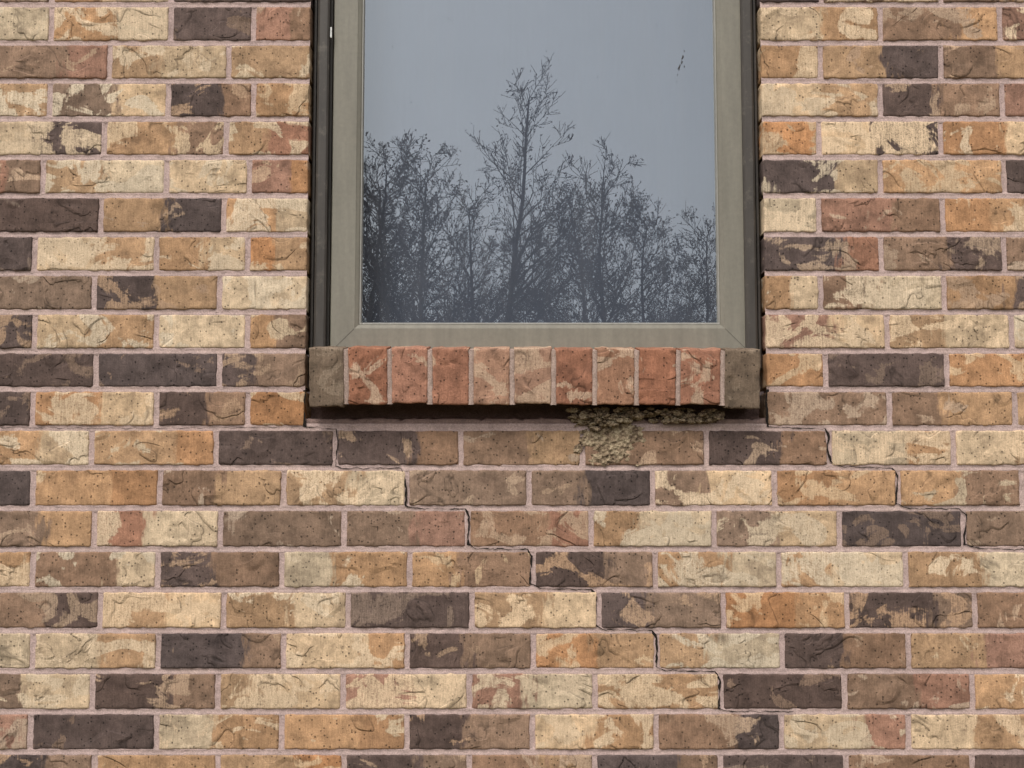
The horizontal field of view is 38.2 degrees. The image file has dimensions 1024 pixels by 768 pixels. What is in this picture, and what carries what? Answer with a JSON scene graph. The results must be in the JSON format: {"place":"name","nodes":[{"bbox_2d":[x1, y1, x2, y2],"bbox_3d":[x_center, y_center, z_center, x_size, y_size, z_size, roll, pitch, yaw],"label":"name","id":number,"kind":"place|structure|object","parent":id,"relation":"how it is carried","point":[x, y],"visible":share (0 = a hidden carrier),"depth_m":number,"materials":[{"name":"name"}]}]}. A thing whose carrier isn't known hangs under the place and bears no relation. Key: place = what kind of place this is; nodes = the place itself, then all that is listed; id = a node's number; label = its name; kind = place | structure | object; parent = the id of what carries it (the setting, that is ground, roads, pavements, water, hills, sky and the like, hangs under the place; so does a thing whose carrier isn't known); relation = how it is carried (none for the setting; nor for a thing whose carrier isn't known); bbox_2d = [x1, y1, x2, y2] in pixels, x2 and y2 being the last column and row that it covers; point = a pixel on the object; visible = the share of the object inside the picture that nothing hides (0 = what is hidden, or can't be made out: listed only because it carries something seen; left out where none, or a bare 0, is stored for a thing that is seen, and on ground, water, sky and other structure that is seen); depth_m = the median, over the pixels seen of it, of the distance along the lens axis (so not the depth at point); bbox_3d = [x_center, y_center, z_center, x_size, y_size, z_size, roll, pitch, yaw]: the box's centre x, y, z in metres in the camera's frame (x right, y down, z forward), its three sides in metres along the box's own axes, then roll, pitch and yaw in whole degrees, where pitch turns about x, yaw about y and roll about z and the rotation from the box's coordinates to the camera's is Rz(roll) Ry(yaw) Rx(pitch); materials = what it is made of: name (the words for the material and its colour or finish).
{"place":"outdoors","nodes":[
{"label":"outdoors","id":0,"kind":"place"},
{"label":"lawn","id":1,"kind":"structure","parent":0,"visible":0},
{"bbox_2d":[0,0,1023,767],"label":"bricks","id":2,"kind":"object","parent":1,"relation":"on","point":[554,610],"visible":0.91,"depth_m":2.43,"materials":[{"name":"brown brick"}]},
{"bbox_2d":[0,426,302,428],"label":"crack","id":3,"kind":"object","parent":2,"relation":"on","point":[155,428],"visible":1,"depth_m":2.44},
{"bbox_2d":[303,390,305,426],"bbox_3d":[-0.344,0.040,2.447,0.008,0.061,0.001,0,-6,0],"label":"crack","id":4,"kind":"object","parent":2,"relation":"on","point":[304,422],"visible":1,"depth_m":2.44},
{"bbox_2d":[307,427,342,468],"bbox_3d":[-0.310,0.105,2.440,0.064,0.070,0.001,0,-6,0],"label":"crack","id":5,"kind":"object","parent":2,"relation":"on","point":[337,444],"visible":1,"depth_m":2.44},
{"bbox_2d":[0,0,1023,767],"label":"mortar joints","id":6,"kind":"object","parent":2,"relation":"attached to","point":[460,466],"visible":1,"depth_m":2.44,"materials":[{"name":"grey concrete"}]},
{"bbox_2d":[309,0,761,370],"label":"window","id":7,"kind":"structure","parent":2,"relation":"attached to","point":[335,202],"depth_m":2.50,"materials":[{"name":"paint"}]},
{"bbox_2d":[363,0,715,322],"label":"window glass","id":8,"kind":"object","parent":7,"relation":"in","point":[523,163],"visible":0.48,"depth_m":2.61,"materials":[{"name":"glass"}]},
{"bbox_2d":[359,0,719,323],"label":"glazing bead","id":9,"kind":"object","parent":7,"relation":"attached to","point":[715,165],"visible":1,"depth_m":2.51,"materials":[{"name":"paint"}]},
{"bbox_2d":[305,403,766,423],"bbox_3d":[0.040,0.053,2.488,0.769,0.057,0.080,0,-6,0],"label":"sill bedding mortar","id":10,"kind":"object","parent":2,"relation":"on","point":[425,413],"visible":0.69,"depth_m":2.53,"materials":[{"name":"grey concrete"}]},
{"bbox_2d":[309,346,759,408],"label":"rowlock bricks","id":11,"kind":"object","parent":10,"relation":"on","point":[699,380],"visible":0.92,"depth_m":2.40,"materials":[{"name":"red brick"}]},
{"bbox_2d":[343,348,724,405],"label":"sill joints","id":12,"kind":"object","parent":11,"relation":"attached to","point":[553,377],"visible":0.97,"depth_m":2.40,"materials":[{"name":"grey concrete"}]},
{"bbox_2d":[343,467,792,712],"bbox_3d":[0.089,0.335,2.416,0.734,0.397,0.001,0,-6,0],"label":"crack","id":13,"kind":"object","parent":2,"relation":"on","point":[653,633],"visible":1,"depth_m":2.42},
{"bbox_2d":[565,406,724,466],"bbox_3d":[0.220,0.086,2.438,0.266,0.100,0.032,0,-6,0],"label":"mud nest","id":14,"kind":"object","parent":2,"relation":"on","point":[612,438],"visible":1,"depth_m":2.44,"materials":[{"name":"beige soil"}]},
{"bbox_2d":[765,389,768,426],"bbox_3d":[0.423,0.040,2.447,0.007,0.063,0.001,0,-6,0],"label":"crack","id":15,"kind":"object","parent":2,"relation":"on","point":[766,413],"visible":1,"depth_m":2.45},
{"bbox_2d":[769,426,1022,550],"bbox_3d":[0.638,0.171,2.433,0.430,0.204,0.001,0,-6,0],"label":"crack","id":16,"kind":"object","parent":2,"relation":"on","point":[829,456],"visible":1,"depth_m":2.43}
]}

